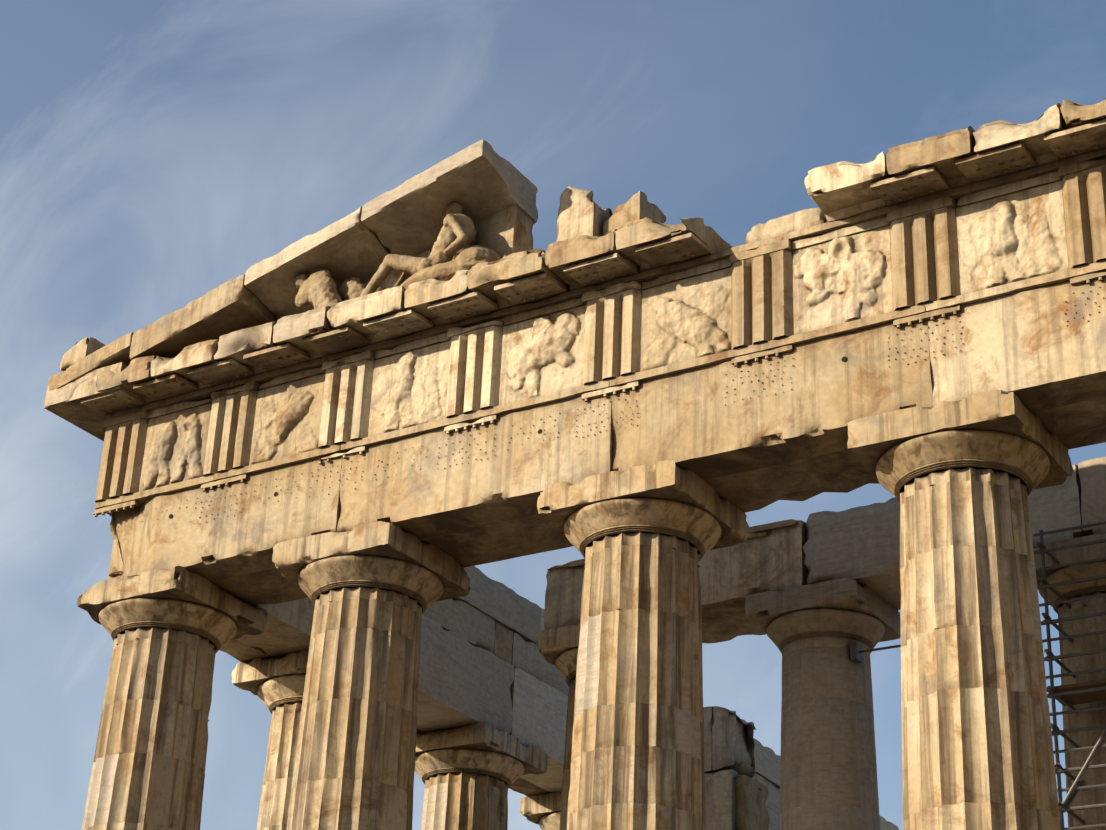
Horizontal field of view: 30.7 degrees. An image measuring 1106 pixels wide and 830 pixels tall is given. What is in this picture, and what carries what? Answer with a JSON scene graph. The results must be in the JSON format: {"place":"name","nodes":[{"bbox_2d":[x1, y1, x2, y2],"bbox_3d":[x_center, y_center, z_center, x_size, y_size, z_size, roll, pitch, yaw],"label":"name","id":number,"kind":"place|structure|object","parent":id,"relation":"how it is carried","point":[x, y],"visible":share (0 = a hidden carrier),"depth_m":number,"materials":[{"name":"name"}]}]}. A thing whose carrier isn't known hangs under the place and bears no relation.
{"place":"outdoors","nodes":[
{"label":"outdoors","id":0,"kind":"place"},
{"bbox_2d":[0,0,1105,829],"label":"sky","id":1,"kind":"structure","parent":0,"point":[153,153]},
{"label":"ground","id":2,"kind":"structure","parent":0,"visible":0},
{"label":"temple steps","id":3,"kind":"object","parent":2,"relation":"on","visible":0},
{"bbox_2d":[77,566,267,829],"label":"facade column","id":4,"kind":"structure","parent":3,"relation":"on","point":[173,631],"depth_m":28.63,"materials":[{"name":"stone"}]},
{"bbox_2d":[232,649,308,829],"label":"column","id":5,"kind":"structure","parent":3,"relation":"on","point":[275,685],"depth_m":31.67,"materials":[{"name":"stone"}]},
{"bbox_2d":[44,362,898,829],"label":"flank entablature","id":6,"kind":"structure","parent":5,"relation":"on","point":[482,658],"depth_m":35.27,"materials":[{"name":"stone"}]},
{"bbox_2d":[272,521,470,829],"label":"facade column","id":7,"kind":"structure","parent":3,"relation":"on","point":[373,591],"depth_m":26.77,"materials":[{"name":"stone"}]},
{"bbox_2d":[415,722,547,829],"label":"column","id":8,"kind":"structure","parent":3,"relation":"on","point":[469,775],"depth_m":34.92,"materials":[{"name":"stone"}]},
{"bbox_2d":[520,792,561,829],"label":"column capital","id":9,"kind":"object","parent":3,"relation":"on","point":[543,811],"depth_m":38.55,"materials":[{"name":"stone"}]},
{"bbox_2d":[534,624,579,829],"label":"column","id":10,"kind":"structure","parent":3,"relation":"on","point":[558,648],"depth_m":31.16,"materials":[{"name":"stone"}]},
{"bbox_2d":[544,457,1105,643],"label":"inner architrave","id":11,"kind":"object","parent":10,"relation":"on","point":[860,544],"visible":0.29,"depth_m":29.59,"materials":[{"name":"stone"}]},
{"bbox_2d":[537,460,749,829],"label":"facade column","id":12,"kind":"structure","parent":3,"relation":"on","point":[643,539],"depth_m":24.59,"materials":[{"name":"stone"}]},
{"bbox_2d":[95,260,1105,605],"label":"architrave","id":13,"kind":"object","parent":12,"relation":"on","point":[1027,342],"visible":0.71,"depth_m":25.45,"materials":[{"name":"beige stone"}]},
{"bbox_2d":[93,158,1105,516],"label":"triglyph","id":14,"kind":"object","parent":13,"relation":"on","point":[923,254],"visible":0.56,"depth_m":26.05,"materials":[{"name":"beige stone"}]},
{"bbox_2d":[138,403,211,491],"bbox_3d":[-5.606,0.468,29.737,1.241,1.216,0.123,-13,-30,29],"label":"metope","id":15,"kind":"object","parent":14,"relation":"attached to","point":[175,447],"visible":0.96,"depth_m":29.73,"materials":[{"name":"stone"}]},
{"bbox_2d":[249,374,324,464],"bbox_3d":[-3.827,0.047,28.717,1.241,1.216,0.149,-13,-30,29],"label":"metope","id":16,"kind":"object","parent":14,"relation":"on","point":[287,420],"visible":0.98,"depth_m":28.68,"materials":[{"name":"stone"}]},
{"bbox_2d":[368,341,449,436],"bbox_3d":[-2.013,-0.373,27.699,1.297,1.216,0.133,-13,-30,29],"label":"metope","id":17,"kind":"object","parent":14,"relation":"on","point":[409,388],"visible":0.96,"depth_m":27.70,"materials":[{"name":"stone"}]},
{"bbox_2d":[499,306,584,405],"bbox_3d":[-0.178,-0.799,26.664,1.297,1.216,0.128,-13,-30,29],"label":"metope","id":18,"kind":"object","parent":14,"relation":"on","point":[543,355],"visible":0.94,"depth_m":26.63,"materials":[{"name":"stone"}]},
{"bbox_2d":[44,98,1105,419],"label":"cornice","id":19,"kind":"structure","parent":14,"relation":"on","point":[956,164],"depth_m":26.41,"materials":[{"name":"beige stone"}]},
{"bbox_2d":[294,269,383,308],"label":"horse heads","id":20,"kind":"object","parent":19,"relation":"on","point":[320,288],"visible":0.46,"depth_m":28.87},
{"bbox_2d":[48,140,665,390],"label":"pediment","id":21,"kind":"structure","parent":19,"relation":"on","point":[487,187],"depth_m":28.76,"materials":[{"name":"stone"}]},
{"bbox_2d":[59,337,104,370],"bbox_3d":[-7.212,-0.845,31.147,0.595,0.524,0.594,-13,-30,29],"label":"stone fragment","id":22,"kind":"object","parent":21,"relation":"on","point":[80,350],"depth_m":30.91,"materials":[{"name":"stone"}]},
{"bbox_2d":[361,202,499,295],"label":"pediment dionysos","id":23,"kind":"object","parent":19,"relation":"on","point":[454,250],"visible":0.62,"depth_m":27.98,"materials":[{"name":"beige stone"}]},
{"bbox_2d":[640,267,730,371],"bbox_3d":[1.657,-1.227,25.627,1.297,1.216,0.126,-13,-30,29],"label":"metope","id":24,"kind":"object","parent":14,"relation":"on","point":[686,319],"visible":0.96,"depth_m":25.62,"materials":[{"name":"stone"}]},
{"bbox_2d":[746,208,826,243],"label":"stone block","id":25,"kind":"structure","parent":14,"relation":"on","point":[800,220],"depth_m":25.66,"materials":[{"name":"stone"}]},
{"bbox_2d":[793,226,892,334],"bbox_3d":[3.491,-1.655,24.590,1.297,1.216,0.126,-13,-30,29],"label":"metope","id":26,"kind":"object","parent":14,"relation":"on","point":[844,279],"visible":0.94,"depth_m":24.60,"materials":[{"name":"stone"}]},
{"bbox_2d":[956,181,1068,294],"bbox_3d":[5.322,-2.085,23.548,1.297,1.216,0.137,-13,-30,29],"label":"metope","id":27,"kind":"object","parent":14,"relation":"on","point":[1013,237],"visible":0.98,"depth_m":23.55,"materials":[{"name":"stone"}]},
{"bbox_2d":[118,287,1103,540],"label":"architrave holes","id":28,"kind":"object","parent":13,"relation":"attached to","point":[582,425],"visible":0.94,"depth_m":25.98,"materials":[{"name":"black"}]},
{"bbox_2d":[703,706,769,829],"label":"cella walls","id":29,"kind":"structure","parent":3,"relation":"on","point":[736,794],"depth_m":35.45,"materials":[{"name":"stone"}]},
{"bbox_2d":[745,578,900,829],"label":"column","id":30,"kind":"structure","parent":3,"relation":"on","point":[828,773],"depth_m":28.83,"materials":[{"name":"stone"}]},
{"bbox_2d":[847,390,1073,829],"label":"facade column","id":31,"kind":"structure","parent":3,"relation":"on","point":[960,480],"depth_m":22.39,"materials":[{"name":"stone"}]},
{"bbox_2d":[850,521,1105,829],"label":"scaffolding","id":32,"kind":"object","parent":3,"relation":"on","point":[1069,695],"visible":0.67,"depth_m":26.09,"materials":[{"name":"silver metal"}]},
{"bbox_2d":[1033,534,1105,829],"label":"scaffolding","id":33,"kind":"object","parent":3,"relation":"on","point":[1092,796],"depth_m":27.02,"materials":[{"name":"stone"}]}
]}

